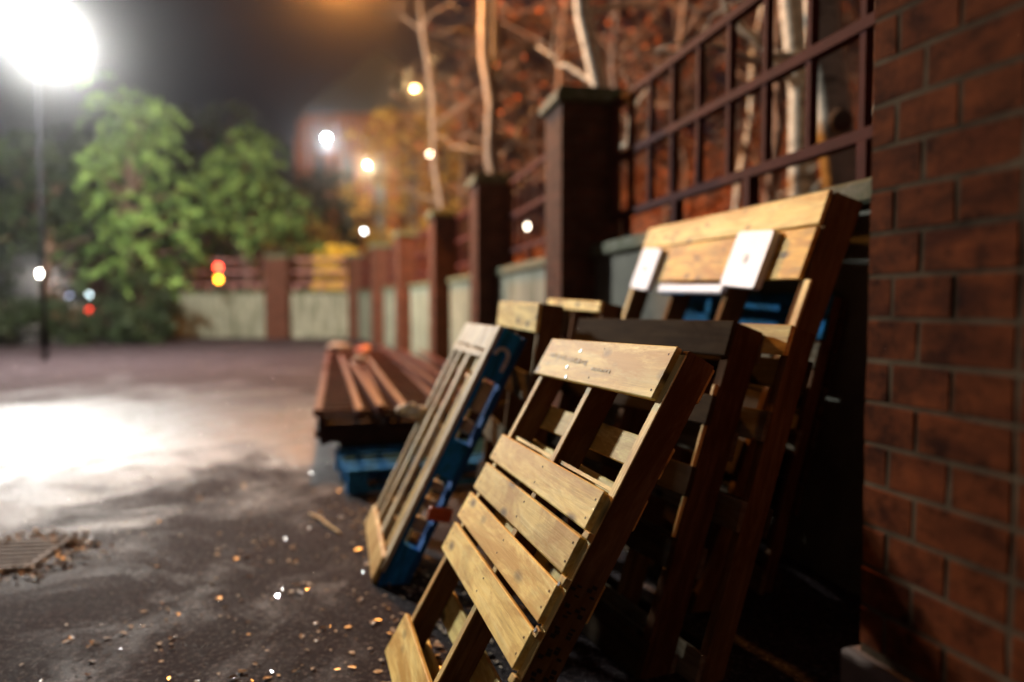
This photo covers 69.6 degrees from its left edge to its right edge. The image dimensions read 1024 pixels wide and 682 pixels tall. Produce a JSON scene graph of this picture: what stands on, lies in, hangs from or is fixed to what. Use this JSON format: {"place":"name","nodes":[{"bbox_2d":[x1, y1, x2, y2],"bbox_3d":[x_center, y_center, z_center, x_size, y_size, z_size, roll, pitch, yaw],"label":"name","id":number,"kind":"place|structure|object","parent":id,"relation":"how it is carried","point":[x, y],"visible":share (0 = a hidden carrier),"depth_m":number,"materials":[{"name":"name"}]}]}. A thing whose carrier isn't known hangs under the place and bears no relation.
{"place":"outdoors","nodes":[
{"label":"outdoors","id":0,"kind":"place"},
{"bbox_2d":[0,309,74,336],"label":"ground","id":1,"kind":"structure","parent":0,"point":[35,333],"depth_m":32.77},
{"bbox_2d":[88,256,111,335],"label":"brick pillar","id":2,"kind":"structure","parent":1,"relation":"on","point":[98,286],"depth_m":27.56,"materials":[{"name":"brick"}]},
{"bbox_2d":[0,120,230,307],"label":"evergreen tree","id":3,"kind":"object","parent":1,"relation":"on","point":[64,270],"visible":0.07,"depth_m":31.13,"materials":[{"name":"plant"}]},
{"bbox_2d":[11,122,230,235],"bbox_3d":[-15.020,-4.287,28.674,7.146,8.178,7.225,0,3,0],"label":"evergreen tree","id":4,"kind":"object","parent":1,"relation":"on","point":[82,140],"visible":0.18,"depth_m":27.83,"materials":[{"name":"green plant"}]},
{"bbox_2d":[108,291,263,337],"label":"concrete wall","id":5,"kind":"structure","parent":1,"relation":"on","point":[239,314],"depth_m":27.14,"materials":[{"name":"concrete"}]},
{"bbox_2d":[110,259,264,290],"bbox_3d":[-12.137,-2.443,27.441,6.260,1.188,0.064,0,3,9],"label":"railing","id":6,"kind":"object","parent":5,"relation":"on","point":[234,272],"visible":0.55,"depth_m":27.18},
{"bbox_2d":[213,244,224,290],"bbox_3d":[-11.119,-1.876,27.996,0.400,3.600,0.309,0,3,0],"label":"traffic light","id":7,"kind":"object","parent":1,"relation":"on","point":[219,268],"visible":0.56,"depth_m":27.87,"materials":[{"name":"yellow metal"}]},
{"bbox_2d":[137,100,321,290],"bbox_3d":[-12.939,-5.576,33.658,8.377,10.265,8.350,3,4,42],"label":"evergreen tree","id":8,"kind":"object","parent":1,"relation":"on","point":[301,185],"visible":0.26,"depth_m":32.67,"materials":[{"name":"green plant"}]},
{"bbox_2d":[163,121,333,290],"bbox_3d":[-10.331,-4.320,28.476,6.247,8.256,7.292,-2,3,-30],"label":"cedar tree","id":9,"kind":"object","parent":1,"relation":"on","point":[238,173],"visible":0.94,"depth_m":28.12,"materials":[{"name":"green plant"}]},
{"bbox_2d":[205,162,380,290],"bbox_3d":[-10.698,-4.524,35.670,8.548,7.950,8.627,0,3,0],"label":"evergreen tree","id":10,"kind":"object","parent":1,"relation":"on","point":[326,209],"visible":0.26,"depth_m":35.04,"materials":[{"name":"green plant"}]},
{"bbox_2d":[250,214,346,290],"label":"autumn tree","id":11,"kind":"object","parent":1,"relation":"on","point":[321,240],"visible":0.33,"depth_m":30.44,"materials":[{"name":"brown plant"}]},
{"bbox_2d":[311,244,357,290],"bbox_3d":[-6.581,-1.935,27.896,2.015,3.541,2.455,-2,3,-35],"label":"yellow shrub","id":12,"kind":"object","parent":1,"relation":"on","point":[338,252],"visible":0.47,"depth_m":27.52,"materials":[{"name":"brown plant"}]},
{"bbox_2d":[333,105,475,267],"bbox_3d":[-3.709,-4.311,26.761,5.405,8.400,4.765,-1,3,-17],"label":"autumn tree","id":13,"kind":"object","parent":1,"relation":"on","point":[402,196],"visible":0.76,"depth_m":26.42,"materials":[{"name":"brown plant"}]},
{"bbox_2d":[387,4,574,274],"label":"russet tree","id":14,"kind":"object","parent":1,"relation":"on","point":[499,73],"visible":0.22,"depth_m":40.30,"materials":[{"name":"brown plant"}]},
{"bbox_2d":[491,0,496,85],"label":"sodium lamp","id":15,"kind":"object","parent":1,"relation":"on","point":[494,30],"visible":0.06,"depth_m":14.08,"materials":[{"name":"metal"}]},
{"bbox_2d":[464,0,695,260],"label":"russet tree","id":16,"kind":"object","parent":1,"relation":"on","point":[532,76],"visible":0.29,"depth_m":36.34,"materials":[{"name":"brown plant"}]},
{"bbox_2d":[603,0,785,194],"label":"russet tree","id":17,"kind":"object","parent":1,"relation":"on","point":[708,76],"visible":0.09,"depth_m":33.83,"materials":[{"name":"brown plant"}]},
{"bbox_2d":[682,0,860,131],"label":"russet tree","id":18,"kind":"object","parent":1,"relation":"on","point":[843,14],"visible":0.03,"depth_m":33.54,"materials":[{"name":"brown plant"}]},
{"bbox_2d":[34,240,310,319],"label":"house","id":19,"kind":"structure","parent":0,"point":[68,286],"depth_m":52.19,"materials":[{"name":"brick"}]},
{"bbox_2d":[323,349,402,368],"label":"spare railing","id":20,"kind":"object","parent":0,"point":[379,358],"visible":0.63,"depth_m":10.29,"materials":[{"name":"red paint"}]},
{"bbox_2d":[294,49,484,289],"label":"church","id":21,"kind":"structure","parent":0,"point":[361,91],"depth_m":60.25,"materials":[{"name":"brick"}]},
{"bbox_2d":[343,153,354,260],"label":"window","id":22,"kind":"structure","parent":21,"relation":"in","point":[348,166],"depth_m":60.94,"materials":[{"name":"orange glass"}]},
{"bbox_2d":[374,154,385,242],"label":"window","id":23,"kind":"structure","parent":21,"relation":"in","point":[377,191],"depth_m":60.76,"materials":[{"name":"orange glass"}]},
{"bbox_2d":[0,0,860,308],"label":"sky","id":24,"kind":"structure","parent":0,"point":[273,56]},
{"bbox_2d":[0,337,861,681],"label":"yard pavement","id":25,"kind":"structure","parent":0,"point":[802,625],"depth_m":3.71,"materials":[{"name":"asphalt"}]},
{"bbox_2d":[0,293,51,345],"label":"hedge bush","id":26,"kind":"object","parent":25,"relation":"on","point":[8,321],"visible":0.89,"depth_m":21.37,"materials":[{"name":"green plant"}]},
{"bbox_2d":[0,138,60,312],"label":"evergreen tree","id":27,"kind":"object","parent":25,"relation":"on","point":[14,218],"visible":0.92,"depth_m":21.21,"materials":[{"name":"green plant"}]},
{"bbox_2d":[0,537,73,571],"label":"drain grate","id":28,"kind":"object","parent":25,"relation":"on","point":[19,553],"visible":0.94,"depth_m":3.55,"materials":[{"name":"metal"}]},
{"bbox_2d":[11,0,74,359],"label":"street lamp","id":29,"kind":"object","parent":25,"relation":"on","point":[44,28],"visible":0.94,"depth_m":15.62,"materials":[{"name":"metal"}]},
{"bbox_2d":[0,127,121,341],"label":"cedar tree","id":30,"kind":"object","parent":25,"relation":"on","point":[59,179],"visible":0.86,"depth_m":23.05,"materials":[{"name":"green plant"}]},
{"bbox_2d":[14,292,134,345],"bbox_3d":[-13.187,-0.618,22.202,2.704,1.781,3.160,0,3,0],"label":"hedge bush","id":31,"kind":"object","parent":25,"relation":"on","point":[84,327],"visible":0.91,"depth_m":21.98,"materials":[{"name":"green plant"}]},
{"bbox_2d":[44,69,218,321],"bbox_3d":[-12.622,-4.393,24.745,5.582,8.783,4.996,2,4,41],"label":"cedar tree","id":32,"kind":"object","parent":25,"relation":"on","point":[124,218],"visible":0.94,"depth_m":24.02,"materials":[{"name":"green plant"}]},
{"bbox_2d":[105,307,177,344],"bbox_3d":[-11.324,-0.371,22.517,1.962,1.326,2.006,-2,3,-36],"label":"hedge bush","id":33,"kind":"object","parent":25,"relation":"on","point":[153,327],"visible":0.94,"depth_m":22.23,"materials":[{"name":"green plant"}]},
{"bbox_2d":[105,262,189,341],"bbox_3d":[-11.920,-1.237,23.915,2.409,2.669,2.578,-1,3,-12],"label":"hedge bush","id":34,"kind":"object","parent":25,"relation":"on","point":[158,307],"visible":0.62,"depth_m":23.57,"materials":[{"name":"green plant"}]},
{"bbox_2d":[0,365,524,681],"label":"fallen leaves","id":35,"kind":"object","parent":25,"relation":"on","point":[437,643],"visible":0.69,"depth_m":3.34,"materials":[{"name":"brown plant"}]},
{"bbox_2d":[262,254,298,337],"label":"brick pillar","id":36,"kind":"structure","parent":25,"relation":"on","point":[281,278],"depth_m":26.45,"materials":[{"name":"brick"}]},
{"bbox_2d":[263,291,347,337],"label":"concrete wall","id":37,"kind":"structure","parent":25,"relation":"on","point":[319,314],"depth_m":26.53,"materials":[{"name":"concrete"}]},
{"bbox_2d":[292,258,346,290],"bbox_3d":[-7.358,-2.406,26.678,3.420,1.188,0.064,0,3,9],"label":"railing","id":38,"kind":"object","parent":37,"relation":"on","point":[312,271],"visible":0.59,"depth_m":26.60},
{"bbox_2d":[345,253,364,338],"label":"brick pillar","id":39,"kind":"structure","parent":25,"relation":"on","point":[354,274],"depth_m":26.05,"materials":[{"name":"brick"}]},
{"bbox_2d":[357,289,370,341],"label":"concrete wall","id":40,"kind":"structure","parent":25,"relation":"on","point":[364,314],"depth_m":24.89,"materials":[{"name":"concrete"}]},
{"bbox_2d":[361,254,369,289],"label":"railing","id":41,"kind":"object","parent":40,"relation":"on","point":[365,270],"visible":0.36,"depth_m":25.40,"materials":[{"name":"red paint"}]},
{"bbox_2d":[368,243,392,345],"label":"brick pillar","id":42,"kind":"structure","parent":25,"relation":"on","point":[379,266],"depth_m":21.74,"materials":[{"name":"brick"}]},
{"bbox_2d":[382,286,394,347],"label":"concrete wall","id":43,"kind":"structure","parent":25,"relation":"on","point":[389,316],"depth_m":20.94,"materials":[{"name":"concrete"}]},
{"bbox_2d":[392,231,420,353],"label":"brick pillar","id":44,"kind":"structure","parent":25,"relation":"on","point":[405,258],"depth_m":18.17,"materials":[{"name":"brick"}]},
{"bbox_2d":[335,439,484,494],"bbox_3d":[-0.626,0.869,5.213,1.153,0.153,0.802,-1,3,-19],"label":"blue pallet","id":45,"kind":"object","parent":25,"relation":"on","point":[354,466],"visible":0.46,"depth_m":4.99,"materials":[{"name":"paint"}]},
{"bbox_2d":[409,282,428,359],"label":"concrete wall","id":46,"kind":"structure","parent":25,"relation":"on","point":[419,316],"depth_m":17.02,"materials":[{"name":"concrete"}]},
{"bbox_2d":[415,230,428,282],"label":"railing","id":47,"kind":"object","parent":46,"relation":"on","point":[418,255],"visible":0.34,"depth_m":17.18,"materials":[{"name":"metal"}]},
{"bbox_2d":[339,432,547,447],"bbox_3d":[-0.483,0.811,6.202,1.903,0.171,0.126,0,3,-6],"label":"timber bearer","id":48,"kind":"object","parent":25,"relation":"on","point":[463,436],"visible":0.08,"depth_m":6.08,"materials":[{"name":"brown wood"}]},
{"bbox_2d":[425,209,461,367],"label":"brick pillar","id":49,"kind":"structure","parent":25,"relation":"on","point":[443,230],"depth_m":14.04,"materials":[{"name":"brick"}]},
{"bbox_2d":[365,323,526,585],"bbox_3d":[-0.372,0.498,3.639,0.152,1.242,0.938,27,-4,-13],"label":"blue pallet","id":50,"kind":"object","parent":25,"relation":"on","point":[482,353],"visible":0.98,"depth_m":3.24,"materials":[{"name":"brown wood"}]},
{"bbox_2d":[426,506,452,522],"bbox_3d":[-0.300,0.721,3.059,0.100,0.060,0.024,11,16,-17],"label":"plastic offcut","id":51,"kind":"object","parent":50,"relation":"on","point":[439,514],"visible":1,"depth_m":3.05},
{"bbox_2d":[447,274,469,370],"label":"concrete wall","id":52,"kind":"structure","parent":25,"relation":"on","point":[459,302],"depth_m":13.18,"materials":[{"name":"concrete"}]},
{"bbox_2d":[456,207,469,276],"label":"railing","id":53,"kind":"object","parent":52,"relation":"on","point":[463,238],"visible":0.37,"depth_m":13.38,"materials":[{"name":"metal"}]},
{"bbox_2d":[449,408,478,421],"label":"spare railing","id":54,"kind":"object","parent":25,"relation":"on","point":[473,418],"depth_m":6.39,"materials":[{"name":"metal"}]},
{"bbox_2d":[419,378,479,416],"bbox_3d":[-0.353,0.550,8.097,0.990,0.052,3.400,-1,3,-13],"label":"spare railing","id":55,"kind":"object","parent":54,"relation":"on","point":[472,413],"depth_m":6.86,"materials":[{"name":"metal"}]},
{"bbox_2d":[421,371,492,404],"bbox_3d":[-0.338,0.497,8.092,0.990,0.052,3.400,-1,3,-13],"label":"spare railing","id":56,"kind":"object","parent":55,"relation":"on","point":[456,395],"visible":0.14,"depth_m":8.46,"materials":[{"name":"red paint"}]},
{"bbox_2d":[401,350,461,393],"bbox_3d":[-1.115,0.320,9.377,0.048,0.048,6.275,-1,3,-14],"label":"steel tube","id":57,"kind":"object","parent":56,"relation":"on","point":[430,370],"visible":0.51,"depth_m":8.97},
{"bbox_2d":[466,173,514,325],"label":"brick pillar","id":58,"kind":"structure","parent":25,"relation":"on","point":[489,222],"depth_m":10.22,"materials":[{"name":"brick"}]},
{"bbox_2d":[495,257,544,373],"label":"concrete wall","id":59,"kind":"structure","parent":25,"relation":"on","point":[523,282],"depth_m":8.72,"materials":[{"name":"concrete"}]},
{"bbox_2d":[507,154,544,265],"bbox_3d":[0.349,-1.512,8.472,0.064,1.188,3.627,-1,3,-12],"label":"railing","id":60,"kind":"object","parent":59,"relation":"on","point":[531,205],"visible":0.52,"depth_m":9.15,"materials":[{"name":"metal"}]},
{"bbox_2d":[477,301,567,566],"bbox_3d":[0.007,0.427,3.608,0.137,1.230,0.912,7,2,-12],"label":"wooden pallet","id":61,"kind":"object","parent":25,"relation":"on","point":[546,323],"visible":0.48,"depth_m":3.48,"materials":[{"name":"brown wood"}]},
{"bbox_2d":[385,339,714,681],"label":"wooden pallet","id":62,"kind":"object","parent":25,"relation":"on","point":[551,570],"visible":1,"depth_m":2.00,"materials":[{"name":"brown wood"}]},
{"bbox_2d":[539,84,627,406],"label":"brick pillar","id":63,"kind":"structure","parent":25,"relation":"on","point":[578,223],"depth_m":6.16,"materials":[{"name":"brick"}]},
{"bbox_2d":[548,299,622,522],"bbox_3d":[0.288,0.402,4.055,0.122,1.254,1.011,8,2,-12],"label":"wooden pallet","id":64,"kind":"object","parent":25,"relation":"on","point":[575,310],"visible":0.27,"depth_m":3.93,"materials":[{"name":"brown wood"}]},
{"bbox_2d":[546,318,764,679],"bbox_3d":[0.419,0.507,2.940,0.151,1.202,1.136,19,-5,-21],"label":"dark pallet","id":65,"kind":"object","parent":25,"relation":"on","point":[709,436],"visible":0.56,"depth_m":2.45,"materials":[{"name":"brown wood"}]},
{"bbox_2d":[566,323,814,681],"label":"wooden pallet","id":66,"kind":"object","parent":25,"relation":"on","point":[746,518],"visible":0.43,"depth_m":2.40,"materials":[{"name":"brown wood"}]},
{"bbox_2d":[590,177,870,597],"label":"concrete wall","id":67,"kind":"structure","parent":25,"relation":"on","point":[824,535],"depth_m":3.15,"materials":[{"name":"stone"}]},
{"bbox_2d":[610,0,874,237],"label":"railing","id":68,"kind":"object","parent":67,"relation":"on","point":[816,50],"visible":0.86,"depth_m":4.18,"materials":[{"name":"metal"}]},
{"bbox_2d":[622,190,862,612],"bbox_3d":[0.854,0.210,3.845,0.145,1.802,2.088,18,1,-10],"label":"wide pallet","id":69,"kind":"object","parent":25,"relation":"on","point":[816,230],"visible":0.25,"depth_m":3.04,"materials":[{"name":"brown wood"}]},
{"bbox_2d":[631,248,665,291],"bbox_3d":[0.838,-0.444,4.555,0.038,0.265,0.330,18,5,-10],"label":"plastic pad","id":70,"kind":"object","parent":69,"relation":"attached to","point":[648,269],"visible":1,"depth_m":4.49,"materials":[{"name":"white plastic"}]},
{"bbox_2d":[658,284,727,294],"bbox_3d":[0.933,-0.271,3.878,0.033,0.056,0.840,18,1,-10],"label":"foam strip","id":71,"kind":"object","parent":69,"relation":"on","point":[687,289],"visible":0.91,"depth_m":3.81,"materials":[{"name":"white plastic"}]},
{"bbox_2d":[720,230,780,290],"bbox_3d":[1.054,-0.362,3.281,0.037,0.265,0.340,19,4,-10],"label":"plastic pad","id":72,"kind":"object","parent":69,"relation":"attached to","point":[749,260],"visible":1,"depth_m":3.23,"materials":[{"name":"white plastic"}]},
{"bbox_2d":[683,292,848,594],"bbox_3d":[1.064,0.399,3.800,0.092,1.294,1.538,14,0,-12],"label":"blue topped pallet","id":73,"kind":"object","parent":25,"relation":"on","point":[766,575],"visible":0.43,"depth_m":3.08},
{"bbox_2d":[840,0,1023,681],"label":"brick wall","id":74,"kind":"structure","parent":25,"relation":"on","point":[942,583],"depth_m":1.17,"materials":[{"name":"brick"}]},
{"bbox_2d":[623,44,873,234],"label":"wooded bank","id":75,"kind":"structure","parent":0,"point":[851,70],"depth_m":20.65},
{"bbox_2d":[397,60,512,230],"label":"woodland tree","id":76,"kind":"object","parent":75,"relation":"on","point":[446,155],"visible":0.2,"depth_m":30.60,"materials":[{"name":"brown plant"}]},
{"bbox_2d":[386,24,530,270],"bbox_3d":[-1.803,-5.718,25.187,4.960,10.571,6.002,-1,3,-15],"label":"woodland tree","id":77,"kind":"object","parent":75,"relation":"on","point":[462,159],"visible":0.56,"depth_m":25.79,"materials":[{"name":"brown plant"}]},
{"bbox_2d":[383,0,535,208],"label":"birch tree","id":78,"kind":"object","parent":75,"relation":"on","point":[433,128],"visible":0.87,"depth_m":18.68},
{"bbox_2d":[392,0,568,196],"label":"birch tree","id":79,"kind":"object","parent":75,"relation":"on","point":[489,152],"visible":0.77,"depth_m":12.73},
{"bbox_2d":[406,0,560,230],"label":"woodland tree","id":80,"kind":"object","parent":75,"relation":"on","point":[475,108],"visible":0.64,"depth_m":20.41,"materials":[{"name":"brown plant"}]},
{"bbox_2d":[446,34,573,255],"bbox_3d":[0.726,-6.358,26.969,6.064,9.251,4.104,0,3,0],"label":"woodland tree","id":81,"kind":"object","parent":75,"relation":"on","point":[531,128],"visible":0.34,"depth_m":26.61,"materials":[{"name":"brown plant"}]},
{"bbox_2d":[442,0,695,253],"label":"woodland tree","id":82,"kind":"object","parent":75,"relation":"on","point":[560,38],"visible":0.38,"depth_m":17.12,"materials":[{"name":"brown plant"}]},
{"bbox_2d":[505,0,692,203],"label":"woodland tree","id":83,"kind":"object","parent":75,"relation":"on","point":[579,45],"visible":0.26,"depth_m":21.19,"materials":[{"name":"brown plant"}]},
{"bbox_2d":[476,0,743,192],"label":"woodland tree","id":84,"kind":"object","parent":75,"relation":"on","point":[613,63],"visible":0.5,"depth_m":15.19,"materials":[{"name":"brown plant"}]},
{"bbox_2d":[536,0,712,234],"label":"birch tree","id":85,"kind":"object","parent":75,"relation":"on","point":[585,13],"visible":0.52,"depth_m":8.78,"materials":[{"name":"white plant"}]},
{"bbox_2d":[391,79,858,282],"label":"undergrowth","id":86,"kind":"object","parent":75,"relation":"on","point":[715,206],"visible":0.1,"depth_m":19.60,"materials":[{"name":"brown plant"}]},
{"bbox_2d":[556,0,743,188],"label":"woodland tree","id":87,"kind":"object","parent":75,"relation":"on","point":[642,126],"visible":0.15,"depth_m":24.66,"materials":[{"name":"brown plant"}]},
{"bbox_2d":[469,0,853,225],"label":"woodland tree","id":88,"kind":"object","parent":75,"relation":"on","point":[684,27],"visible":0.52,"depth_m":11.07,"materials":[{"name":"brown plant"}]},
{"bbox_2d":[546,0,783,220],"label":"woodland tree","id":89,"kind":"object","parent":75,"relation":"on","point":[683,151],"visible":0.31,"depth_m":17.48,"materials":[{"name":"brown plant"}]},
{"bbox_2d":[621,0,788,171],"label":"woodland tree","id":90,"kind":"object","parent":75,"relation":"on","point":[737,154],"visible":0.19,"depth_m":18.80,"materials":[{"name":"brown plant"}]},
{"bbox_2d":[622,0,855,188],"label":"birch tree","id":91,"kind":"object","parent":75,"relation":"on","point":[835,118],"visible":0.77,"depth_m":5.37,"materials":[{"name":"white plant"}]},
{"bbox_2d":[627,0,873,202],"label":"woodland tree","id":92,"kind":"object","parent":75,"relation":"on","point":[770,180],"visible":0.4,"depth_m":9.06,"materials":[{"name":"brown plant"}]},
{"bbox_2d":[644,0,858,199],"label":"woodland tree","id":93,"kind":"object","parent":75,"relation":"on","point":[778,190],"visible":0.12,"depth_m":12.84,"materials":[{"name":"brown plant"}]},
{"bbox_2d":[733,1,787,209],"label":"birch tree","id":94,"kind":"object","parent":75,"relation":"on","point":[743,158],"visible":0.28,"depth_m":10.34,"materials":[{"name":"beige plant"}]},
{"bbox_2d":[721,0,872,196],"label":"birch tree","id":95,"kind":"object","parent":75,"relation":"on","point":[803,178],"visible":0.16,"depth_m":6.15,"materials":[{"name":"white plant"}]},
{"bbox_2d":[762,0,860,114],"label":"woodland tree","id":96,"kind":"object","parent":75,"relation":"on","point":[849,19],"visible":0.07,"depth_m":17.01,"materials":[{"name":"brown plant"}]},
{"bbox_3d":[-1.260,0.685,8.785,1.608,0.172,0.125,0,3,-6],"label":"timber bearer","id":97,"kind":"object","parent":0,"visible":0},
{"bbox_2d":[320,433,411,444],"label":"spare railing","id":98,"kind":"object","parent":97,"relation":"on","point":[325,440],"visible":0.09,"depth_m":5.50,"materials":[{"name":"metal"}]},
{"bbox_2d":[315,417,443,437],"bbox_3d":[-1.377,0.592,7.242,0.990,0.052,3.600,-1,3,-13],"label":"spare railing","id":99,"kind":"object","parent":98,"relation":"on","point":[380,430],"visible":0.09,"depth_m":5.50,"materials":[{"name":"metal"}]},
{"bbox_2d":[318,418,446,429],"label":"spare railing","id":100,"kind":"object","parent":99,"relation":"on","point":[373,423],"visible":0.12,"depth_m":5.52,"materials":[{"name":"metal"}]},
{"bbox_2d":[318,409,450,423],"bbox_3d":[-1.340,0.487,7.230,0.990,0.052,3.600,-1,3,-13],"label":"spare railing","id":101,"kind":"object","parent":100,"relation":"on","point":[324,419],"visible":0.05,"depth_m":5.48,"materials":[{"name":"metal"}]},
{"bbox_2d":[313,367,448,416],"bbox_3d":[-1.376,0.434,7.216,0.990,0.052,3.600,-1,3,-13],"label":"spare railing","id":102,"kind":"object","parent":101,"relation":"on","point":[333,397],"visible":0.8,"depth_m":6.55,"materials":[{"name":"red paint"}]},
{"bbox_2d":[338,352,362,416],"bbox_3d":[-1.860,0.313,8.200,0.048,0.048,6.660,-1,3,-14],"label":"steel tube","id":103,"kind":"object","parent":102,"relation":"on","point":[357,404],"visible":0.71,"depth_m":6.17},
{"bbox_2d":[327,342,352,352],"bbox_3d":[-2.494,0.097,10.643,0.374,0.143,0.601,-1,3,-13],"label":"grey sack","id":104,"kind":"object","parent":103,"relation":"on","point":[337,347],"visible":1,"depth_m":10.43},
{"bbox_2d":[349,361,383,411],"bbox_3d":[-1.420,0.359,6.951,0.050,0.048,4.090,-1,3,-15],"label":"steel tube","id":105,"kind":"object","parent":102,"relation":"on","point":[376,401],"visible":1,"depth_m":5.95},
{"bbox_2d":[363,354,405,406],"bbox_3d":[-1.395,0.335,7.651,0.048,0.048,5.314,-1,3,-14],"label":"steel tube","id":106,"kind":"object","parent":102,"relation":"on","point":[395,396],"visible":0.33,"depth_m":6.47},
{"bbox_2d":[379,346,441,391],"bbox_3d":[-1.390,0.258,9.224,0.048,0.048,6.204,-1,3,-15],"label":"steel tube","id":107,"kind":"object","parent":102,"relation":"on","point":[427,379],"visible":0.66,"depth_m":8.00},
{"bbox_2d":[395,402,429,418],"bbox_3d":[-0.539,0.392,4.042,0.212,0.100,0.131,1,3,11],"label":"torn foam","id":108,"kind":"object","parent":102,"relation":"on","point":[412,410],"visible":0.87,"depth_m":4.02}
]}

